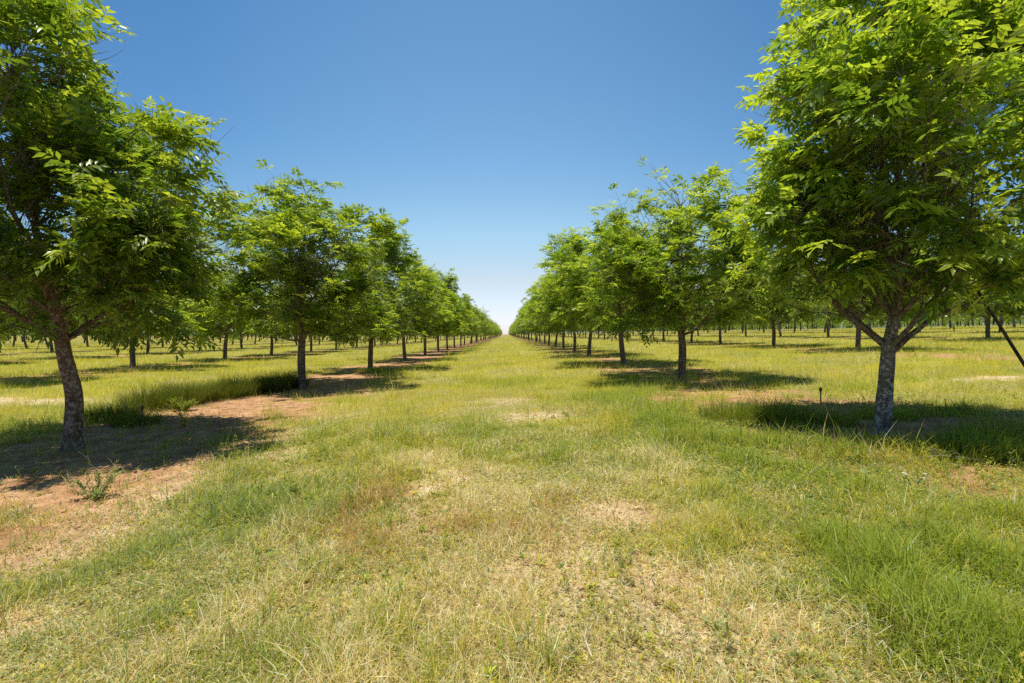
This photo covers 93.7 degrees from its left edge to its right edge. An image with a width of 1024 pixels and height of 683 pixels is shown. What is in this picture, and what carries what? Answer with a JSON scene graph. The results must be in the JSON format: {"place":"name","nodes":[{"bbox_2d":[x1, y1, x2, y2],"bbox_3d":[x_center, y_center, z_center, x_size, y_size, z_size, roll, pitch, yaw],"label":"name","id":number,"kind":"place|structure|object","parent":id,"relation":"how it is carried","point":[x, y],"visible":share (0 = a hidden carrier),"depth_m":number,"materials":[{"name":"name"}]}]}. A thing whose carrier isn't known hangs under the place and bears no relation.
{"place":"outdoors","nodes":[
{"label":"outdoors","id":0,"kind":"place"},
{"bbox_2d":[0,326,1023,682],"bbox_3d":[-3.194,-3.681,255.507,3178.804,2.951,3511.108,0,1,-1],"label":"ground","id":1,"kind":"structure","parent":0,"point":[246,406],"depth_m":5.20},
{"bbox_2d":[1,292,23,328],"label":"pecan tree","id":2,"kind":"object","parent":1,"relation":"on","point":[3,300],"visible":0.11,"depth_m":27.54,"materials":[{"name":"green plant"}]},
{"bbox_2d":[1,305,29,346],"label":"pecan tree","id":3,"kind":"object","parent":1,"relation":"on","point":[14,334],"visible":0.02,"depth_m":66.75,"materials":[{"name":"green plant"}]},
{"bbox_2d":[11,306,32,348],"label":"pecan tree","id":4,"kind":"object","parent":1,"relation":"on","point":[24,341],"depth_m":56.04,"materials":[{"name":"green plant"}]},
{"bbox_2d":[0,198,79,345],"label":"pecan tree","id":5,"kind":"object","parent":1,"relation":"on","point":[5,318],"visible":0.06,"depth_m":17.00,"materials":[{"name":"green plant"}]},
{"bbox_2d":[16,301,74,351],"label":"pecan tree","id":6,"kind":"object","parent":1,"relation":"on","point":[51,346],"visible":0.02,"depth_m":46.12,"materials":[{"name":"green plant"}]},
{"bbox_2d":[2,297,125,342],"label":"pecan tree","id":7,"kind":"object","parent":1,"relation":"on","point":[69,331],"visible":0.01,"depth_m":33.88,"materials":[{"name":"green plant"}]},
{"bbox_2d":[64,466,120,500],"bbox_3d":[-4.309,1.479,4.978,0.576,0.355,0.419,0,1,16],"label":"leafy weed","id":8,"kind":"object","parent":1,"relation":"on","point":[95,493],"visible":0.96,"depth_m":4.96,"materials":[{"name":"green plant"}]},
{"bbox_2d":[83,396,149,422],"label":"grass tuft","id":9,"kind":"object","parent":1,"relation":"on","point":[115,408],"visible":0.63,"depth_m":9.67,"materials":[{"name":"green plant"}]},
{"bbox_2d":[84,619,174,649],"bbox_3d":[-2.045,1.564,2.583,0.391,0.040,0.032,-1,1,-34],"label":"fallen twig","id":10,"kind":"object","parent":1,"relation":"on","point":[123,632],"visible":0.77,"depth_m":2.56,"materials":[{"name":"beige wood"}]},
{"bbox_2d":[0,0,265,451],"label":"pecan tree","id":11,"kind":"object","parent":1,"relation":"on","point":[64,143],"visible":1,"depth_m":6.67,"materials":[{"name":"green plant"}]},
{"bbox_2d":[103,407,164,428],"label":"grass tuft","id":12,"kind":"object","parent":1,"relation":"on","point":[133,419],"visible":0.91,"depth_m":9.20,"materials":[{"name":"green plant"}]},
{"bbox_2d":[103,647,171,672],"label":"fallen twig","id":13,"kind":"object","parent":1,"relation":"on","point":[134,658],"visible":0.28,"depth_m":2.36,"materials":[{"name":"beige wood"}]},
{"bbox_2d":[67,252,216,368],"bbox_3d":[-18.550,-2.483,23.791,8.213,8.021,8.358,0,3,2],"label":"pecan tree","id":14,"kind":"object","parent":1,"relation":"on","point":[133,357],"visible":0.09,"depth_m":22.86,"materials":[{"name":"green plant"}]},
{"bbox_2d":[104,293,181,353],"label":"pecan tree","id":15,"kind":"object","parent":1,"relation":"on","point":[147,346],"visible":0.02,"depth_m":42.16,"materials":[{"name":"green plant"}]},
{"bbox_2d":[141,405,150,424],"bbox_3d":[-6.943,1.461,9.155,0.238,0.494,0.051,0,1,-12],"label":"irrigation riser","id":16,"kind":"object","parent":1,"relation":"on","point":[142,408],"visible":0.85,"depth_m":9.13,"materials":[{"name":"black plastic"}]},
{"bbox_2d":[110,379,187,412],"bbox_3d":[-8.352,1.158,11.124,1.847,0.842,1.885,0,1,-1],"label":"grass tuft","id":17,"kind":"object","parent":1,"relation":"on","point":[149,400],"visible":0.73,"depth_m":10.91,"materials":[{"name":"green plant"}]},
{"bbox_2d":[139,373,215,406],"bbox_3d":[-8.116,1.104,11.760,1.968,0.938,2.033,0,1,-1],"label":"grass tuft","id":18,"kind":"object","parent":1,"relation":"on","point":[197,398],"visible":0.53,"depth_m":11.66,"materials":[{"name":"green plant"}]},
{"bbox_2d":[164,396,197,410],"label":"leafy weed","id":19,"kind":"object","parent":1,"relation":"on","point":[188,404],"visible":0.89,"depth_m":10.87,"materials":[{"name":"green plant"}]},
{"bbox_2d":[175,409,188,426],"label":"leafy weed","id":20,"kind":"object","parent":1,"relation":"on","point":[185,420],"visible":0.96,"depth_m":9.03,"materials":[{"name":"green plant"}]},
{"bbox_2d":[161,376,223,401],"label":"grass tuft","id":21,"kind":"object","parent":1,"relation":"on","point":[206,399],"visible":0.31,"depth_m":12.31,"materials":[{"name":"green plant"}]},
{"bbox_2d":[180,308,225,350],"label":"pecan tree","id":22,"kind":"object","parent":1,"relation":"on","point":[210,329],"visible":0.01,"depth_m":49.22,"materials":[{"name":"green plant"}]},
{"bbox_2d":[183,374,247,401],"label":"grass tuft","id":23,"kind":"object","parent":1,"relation":"on","point":[226,390],"visible":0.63,"depth_m":12.78,"materials":[{"name":"green plant"}]},
{"bbox_2d":[171,254,279,359],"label":"pecan tree","id":24,"kind":"object","parent":1,"relation":"on","point":[208,324],"visible":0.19,"depth_m":31.80,"materials":[{"name":"green plant"}]},
{"bbox_2d":[203,367,263,397],"bbox_3d":[-7.831,1.087,13.454,1.936,0.954,2.002,0,1,-1],"label":"grass tuft","id":25,"kind":"object","parent":1,"relation":"on","point":[250,391],"visible":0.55,"depth_m":13.43,"materials":[{"name":"green plant"}]},
{"bbox_2d":[229,317,263,348],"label":"pecan tree","id":26,"kind":"object","parent":1,"relation":"on","point":[241,334],"visible":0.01,"depth_m":56.90,"materials":[{"name":"green plant"}]},
{"bbox_2d":[224,370,274,394],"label":"grass tuft","id":27,"kind":"object","parent":1,"relation":"on","point":[260,388],"visible":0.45,"depth_m":14.03,"materials":[{"name":"green plant"}]},
{"bbox_2d":[248,368,292,392],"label":"grass tuft","id":28,"kind":"object","parent":1,"relation":"on","point":[275,386],"visible":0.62,"depth_m":14.58,"materials":[{"name":"green plant"}]},
{"bbox_2d":[234,281,316,354],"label":"pecan tree","id":29,"kind":"object","parent":1,"relation":"on","point":[272,334],"visible":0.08,"depth_m":38.76,"materials":[{"name":"green plant"}]},
{"bbox_2d":[251,366,309,390],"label":"grass tuft","id":30,"kind":"object","parent":1,"relation":"on","point":[295,380],"visible":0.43,"depth_m":15.25,"materials":[{"name":"green plant"}]},
{"bbox_2d":[266,365,315,387],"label":"grass tuft","id":31,"kind":"object","parent":1,"relation":"on","point":[307,381],"visible":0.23,"depth_m":15.73,"materials":[{"name":"green plant"}]},
{"bbox_2d":[178,157,423,388],"bbox_3d":[-6.870,-1.949,15.607,7.283,7.230,7.653,0,1,1],"label":"pecan tree","id":32,"kind":"object","parent":1,"relation":"on","point":[300,271],"visible":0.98,"depth_m":14.48,"materials":[{"name":"green plant"}]},
{"bbox_2d":[283,295,347,351],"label":"pecan tree","id":33,"kind":"object","parent":1,"relation":"on","point":[315,340],"visible":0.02,"depth_m":46.10,"materials":[{"name":"green plant"}]},
{"bbox_2d":[272,216,443,369],"bbox_3d":[-6.449,-2.168,22.332,8.116,7.415,7.975,0,2,-43],"label":"pecan tree","id":34,"kind":"object","parent":1,"relation":"on","point":[383,332],"visible":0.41,"depth_m":22.06,"materials":[{"name":"green plant"}]},
{"bbox_2d":[352,365,392,372],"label":"grass tuft","id":35,"kind":"object","parent":1,"relation":"on","point":[368,370],"visible":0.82,"depth_m":22.13,"materials":[{"name":"green plant"}]},
{"bbox_2d":[341,250,456,360],"bbox_3d":[-7.133,-2.317,31.206,7.180,7.473,8.017,-1,1,-43],"label":"pecan tree","id":36,"kind":"object","parent":1,"relation":"on","point":[418,324],"visible":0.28,"depth_m":30.75,"materials":[{"name":"green plant"}]},
{"bbox_2d":[394,263,465,354],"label":"pecan tree","id":37,"kind":"object","parent":1,"relation":"on","point":[444,324],"visible":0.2,"depth_m":39.55,"materials":[{"name":"green plant"}]},
{"bbox_2d":[426,267,475,351],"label":"pecan tree","id":38,"kind":"object","parent":1,"relation":"on","point":[449,279],"visible":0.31,"depth_m":45.93,"materials":[{"name":"green plant"}]},
{"bbox_2d":[422,294,480,349],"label":"pecan tree","id":39,"kind":"object","parent":1,"relation":"on","point":[469,326],"visible":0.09,"depth_m":53.83,"materials":[{"name":"green plant"}]},
{"bbox_2d":[435,297,477,347],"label":"pecan tree","id":40,"kind":"object","parent":1,"relation":"on","point":[469,312],"visible":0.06,"depth_m":61.51,"materials":[{"name":"green plant"}]},
{"bbox_2d":[439,293,488,345],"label":"pecan tree","id":41,"kind":"object","parent":1,"relation":"on","point":[476,311],"visible":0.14,"depth_m":68.83,"materials":[{"name":"green plant"}]},
{"bbox_2d":[459,306,481,344],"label":"pecan tree","id":42,"kind":"object","parent":1,"relation":"on","point":[472,322],"visible":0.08,"depth_m":76.51,"materials":[{"name":"green plant"}]},
{"bbox_2d":[467,310,491,343],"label":"pecan tree","id":43,"kind":"object","parent":1,"relation":"on","point":[481,317],"visible":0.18,"depth_m":84.12,"materials":[{"name":"green plant"}]},
{"bbox_2d":[473,306,488,341],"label":"pecan tree","id":44,"kind":"object","parent":1,"relation":"on","point":[480,325],"visible":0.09,"depth_m":98.55,"materials":[{"name":"green plant"}]},
{"bbox_2d":[479,309,494,334],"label":"pecan tree","id":45,"kind":"object","parent":1,"relation":"on","point":[484,324],"visible":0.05,"depth_m":106.79,"materials":[{"name":"green plant"}]},
{"bbox_2d":[0,372,1015,682],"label":"soil crumbs","id":46,"kind":"object","parent":1,"relation":"on","point":[582,588],"visible":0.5,"depth_m":5.43,"materials":[{"name":"brown soil"}]},
{"bbox_2d":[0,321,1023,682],"bbox_3d":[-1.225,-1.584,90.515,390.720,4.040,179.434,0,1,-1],"label":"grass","id":47,"kind":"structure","parent":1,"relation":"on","point":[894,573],"depth_m":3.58,"materials":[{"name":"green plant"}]},
{"bbox_2d":[6,309,1023,342],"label":"orchard","id":48,"kind":"object","parent":1,"relation":"on","point":[835,325],"visible":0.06,"depth_m":166.20,"materials":[{"name":"green plant"}]},
{"bbox_2d":[515,307,538,339],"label":"pecan tree","id":49,"kind":"object","parent":1,"relation":"on","point":[520,327],"visible":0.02,"depth_m":102.72,"materials":[{"name":"green plant"}]},
{"bbox_2d":[519,315,538,340],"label":"pecan tree","id":50,"kind":"object","parent":1,"relation":"on","point":[529,329],"depth_m":87.17,"materials":[{"name":"green plant"}]},
{"bbox_2d":[517,306,542,341],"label":"pecan tree","id":51,"kind":"object","parent":1,"relation":"on","point":[529,327],"visible":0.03,"depth_m":80.52,"materials":[{"name":"green plant"}]},
{"bbox_2d":[518,295,543,341],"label":"pecan tree","id":52,"kind":"object","parent":1,"relation":"on","point":[524,298],"visible":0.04,"depth_m":72.58,"materials":[{"name":"green plant"}]},
{"bbox_2d":[518,302,561,343],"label":"pecan tree","id":53,"kind":"object","parent":1,"relation":"on","point":[525,305],"visible":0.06,"depth_m":65.35,"materials":[{"name":"green plant"}]},
{"bbox_2d":[521,295,561,344],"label":"pecan tree","id":54,"kind":"object","parent":1,"relation":"on","point":[532,330],"visible":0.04,"depth_m":56.91,"materials":[{"name":"green plant"}]},
{"bbox_2d":[526,276,577,346],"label":"pecan tree","id":55,"kind":"object","parent":1,"relation":"on","point":[533,319],"visible":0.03,"depth_m":49.83,"materials":[{"name":"green plant"}]},
{"bbox_2d":[522,260,586,348],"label":"pecan tree","id":56,"kind":"object","parent":1,"relation":"on","point":[534,292],"visible":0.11,"depth_m":42.19,"materials":[{"name":"green plant"}]},
{"bbox_2d":[528,274,597,351],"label":"pecan tree","id":57,"kind":"object","parent":1,"relation":"on","point":[543,317],"visible":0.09,"depth_m":34.85,"materials":[{"name":"green plant"}]},
{"bbox_2d":[528,239,634,356],"bbox_3d":[4.686,-2.686,28.978,7.149,7.492,6.857,1,1,10],"label":"pecan tree","id":58,"kind":"object","parent":1,"relation":"on","point":[553,308],"visible":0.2,"depth_m":27.77,"materials":[{"name":"green plant"}]},
{"bbox_2d":[584,623,591,656],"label":"fallen twig","id":59,"kind":"object","parent":1,"relation":"on","point":[589,650],"visible":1,"depth_m":2.24,"materials":[{"name":"beige wood"}]},
{"bbox_2d":[533,182,707,364],"bbox_3d":[4.440,-2.820,20.845,7.228,8.042,7.371,1,1,36],"label":"pecan tree","id":60,"kind":"object","parent":1,"relation":"on","point":[573,241],"visible":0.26,"depth_m":20.72,"materials":[{"name":"green plant"}]},
{"bbox_2d":[647,317,697,341],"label":"pecan tree","id":61,"kind":"object","parent":1,"relation":"on","point":[663,335],"visible":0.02,"depth_m":54.19,"materials":[{"name":"green plant"}]},
{"bbox_2d":[562,155,812,380],"bbox_3d":[4.823,-2.166,14.305,6.570,6.902,7.205,-1,0,8],"label":"pecan tree","id":62,"kind":"object","parent":1,"relation":"on","point":[638,275],"visible":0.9,"depth_m":12.99,"materials":[{"name":"green plant"}]},
{"bbox_2d":[672,282,717,342],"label":"pecan tree","id":63,"kind":"object","parent":1,"relation":"on","point":[691,336],"visible":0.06,"depth_m":45.63,"materials":[{"name":"green plant"}]},
{"bbox_2d":[683,264,768,344],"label":"pecan tree","id":64,"kind":"object","parent":1,"relation":"on","point":[720,335],"visible":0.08,"depth_m":39.47,"materials":[{"name":"green plant"}]},
{"bbox_2d":[692,396,771,423],"bbox_3d":[3.677,1.074,7.977,1.430,0.450,1.382,0,1,-1],"label":"grass tuft","id":65,"kind":"object","parent":1,"relation":"on","point":[718,415],"visible":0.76,"depth_m":7.83,"materials":[{"name":"green plant"}]},
{"bbox_2d":[726,289,755,335],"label":"pecan tree","id":66,"kind":"object","parent":1,"relation":"on","point":[745,325],"visible":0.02,"depth_m":60.73,"materials":[{"name":"green plant"}]},
{"bbox_2d":[744,275,797,336],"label":"pecan tree","id":67,"kind":"object","parent":1,"relation":"on","point":[779,330],"visible":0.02,"depth_m":53.13,"materials":[{"name":"green plant"}]},
{"bbox_2d":[713,254,832,346],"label":"pecan tree","id":68,"kind":"object","parent":1,"relation":"on","point":[781,315],"visible":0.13,"depth_m":30.81,"materials":[{"name":"green plant"}]},
{"bbox_2d":[730,389,825,424],"bbox_3d":[4.233,1.011,7.768,1.488,0.555,1.637,0,1,-1],"label":"grass tuft","id":69,"kind":"object","parent":1,"relation":"on","point":[775,410],"visible":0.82,"depth_m":7.55,"materials":[{"name":"green plant"}]},
{"bbox_2d":[792,302,810,332],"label":"pecan tree","id":70,"kind":"object","parent":1,"relation":"on","point":[798,320],"visible":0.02,"depth_m":71.38,"materials":[{"name":"green plant"}]},
{"bbox_2d":[788,267,851,337],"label":"pecan tree","id":71,"kind":"object","parent":1,"relation":"on","point":[834,319],"visible":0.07,"depth_m":46.03,"materials":[{"name":"green plant"}]},
{"bbox_2d":[819,387,828,405],"bbox_3d":[5.880,1.073,9.010,0.258,0.454,0.051,0,1,-11],"label":"irrigation riser","id":72,"kind":"object","parent":1,"relation":"on","point":[820,389],"visible":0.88,"depth_m":8.98,"materials":[{"name":"black plastic"}]},
{"bbox_2d":[803,304,846,332],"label":"pecan tree","id":73,"kind":"object","parent":1,"relation":"on","point":[825,327],"visible":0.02,"depth_m":64.45,"materials":[{"name":"green plant"}]},
{"bbox_2d":[806,403,863,427],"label":"grass tuft","id":74,"kind":"object","parent":1,"relation":"on","point":[838,419],"visible":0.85,"depth_m":7.19,"materials":[{"name":"green plant"}]},
{"bbox_2d":[834,310,882,328],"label":"pecan tree","id":75,"kind":"object","parent":1,"relation":"on","point":[869,320],"visible":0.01,"depth_m":56.83,"materials":[{"name":"green plant"}]},
{"bbox_2d":[785,216,934,350],"bbox_3d":[18.005,-3.507,24.553,7.651,8.310,7.518,4,1,27],"label":"pecan tree","id":76,"kind":"object","parent":1,"relation":"on","point":[863,306],"visible":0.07,"depth_m":24.22,"materials":[{"name":"green plant"}]},
{"bbox_2d":[708,0,1023,436],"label":"pecan tree","id":77,"kind":"object","parent":1,"relation":"on","point":[934,55],"visible":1,"depth_m":5.77,"materials":[{"name":"green plant"}]},
{"bbox_2d":[851,404,926,421],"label":"grass tuft","id":78,"kind":"object","parent":1,"relation":"on","point":[913,416],"visible":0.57,"depth_m":7.59,"materials":[{"name":"green plant"}]},
{"bbox_2d":[863,429,918,451],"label":"grass tuft","id":79,"kind":"object","parent":1,"relation":"on","point":[890,441],"visible":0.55,"depth_m":5.70,"materials":[{"name":"green plant"}]},
{"bbox_2d":[864,300,927,323],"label":"pecan tree","id":80,"kind":"object","parent":1,"relation":"on","point":[915,309],"visible":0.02,"depth_m":36.28,"materials":[{"name":"green plant"}]},
{"bbox_2d":[927,313,960,325],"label":"pecan tree","id":81,"kind":"object","parent":1,"relation":"on","point":[944,318],"visible":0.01,"depth_m":88.69,"materials":[{"name":"green plant"}]},
{"bbox_2d":[908,447,987,461],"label":"fallen twig","id":82,"kind":"object","parent":1,"relation":"on","point":[949,456],"visible":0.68,"depth_m":5.06,"materials":[{"name":"brown wood"}]},
{"bbox_2d":[893,426,1016,465],"bbox_3d":[4.867,1.102,5.294,1.081,0.389,1.072,1,1,44],"label":"grass tuft","id":83,"kind":"object","parent":1,"relation":"on","point":[939,447],"visible":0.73,"depth_m":5.15,"materials":[{"name":"green plant"}]},
{"bbox_2d":[931,291,981,328],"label":"pecan tree","id":84,"kind":"object","parent":1,"relation":"on","point":[950,325],"visible":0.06,"depth_m":59.73,"materials":[{"name":"green plant"}]},
{"bbox_2d":[918,418,1023,460],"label":"grass tuft","id":85,"kind":"object","parent":1,"relation":"on","point":[1004,439],"visible":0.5,"depth_m":5.35,"materials":[{"name":"green plant"}]},
{"bbox_2d":[926,236,1023,339],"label":"pecan tree","id":86,"kind":"object","parent":1,"relation":"on","point":[987,330],"visible":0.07,"depth_m":29.69,"materials":[{"name":"green plant"}]},
{"bbox_2d":[935,409,1023,449],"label":"grass tuft","id":87,"kind":"object","parent":1,"relation":"on","point":[1015,431],"visible":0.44,"depth_m":5.94,"materials":[{"name":"green plant"}]},
{"bbox_2d":[967,309,1004,324],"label":"pecan tree","id":88,"kind":"object","parent":1,"relation":"on","point":[984,318],"visible":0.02,"depth_m":80.73,"materials":[{"name":"green plant"}]},
{"bbox_2d":[960,268,1023,331],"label":"pecan tree","id":89,"kind":"object","parent":1,"relation":"on","point":[1000,321],"visible":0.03,"depth_m":41.38,"materials":[{"name":"green plant"}]},
{"bbox_2d":[977,290,1023,366],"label":"prop pole","id":90,"kind":"object","parent":1,"relation":"on","point":[1008,339],"visible":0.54,"depth_m":7.13,"materials":[{"name":"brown wood"}]},
{"bbox_2d":[982,306,1023,326],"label":"pecan tree","id":91,"kind":"object","parent":1,"relation":"on","point":[1013,322],"depth_m":52.38,"materials":[{"name":"green plant"}]},
{"bbox_2d":[0,0,1023,334],"label":"sky","id":92,"kind":"structure","parent":0,"point":[494,127],"materials":[{"name":"blue"}]},
{"bbox_2d":[902,472,924,486],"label":"wildflower","id":93,"kind":"object","parent":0,"point":[918,481],"visible":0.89,"depth_m":4.30,"materials":[{"name":"white plant"}]}
]}

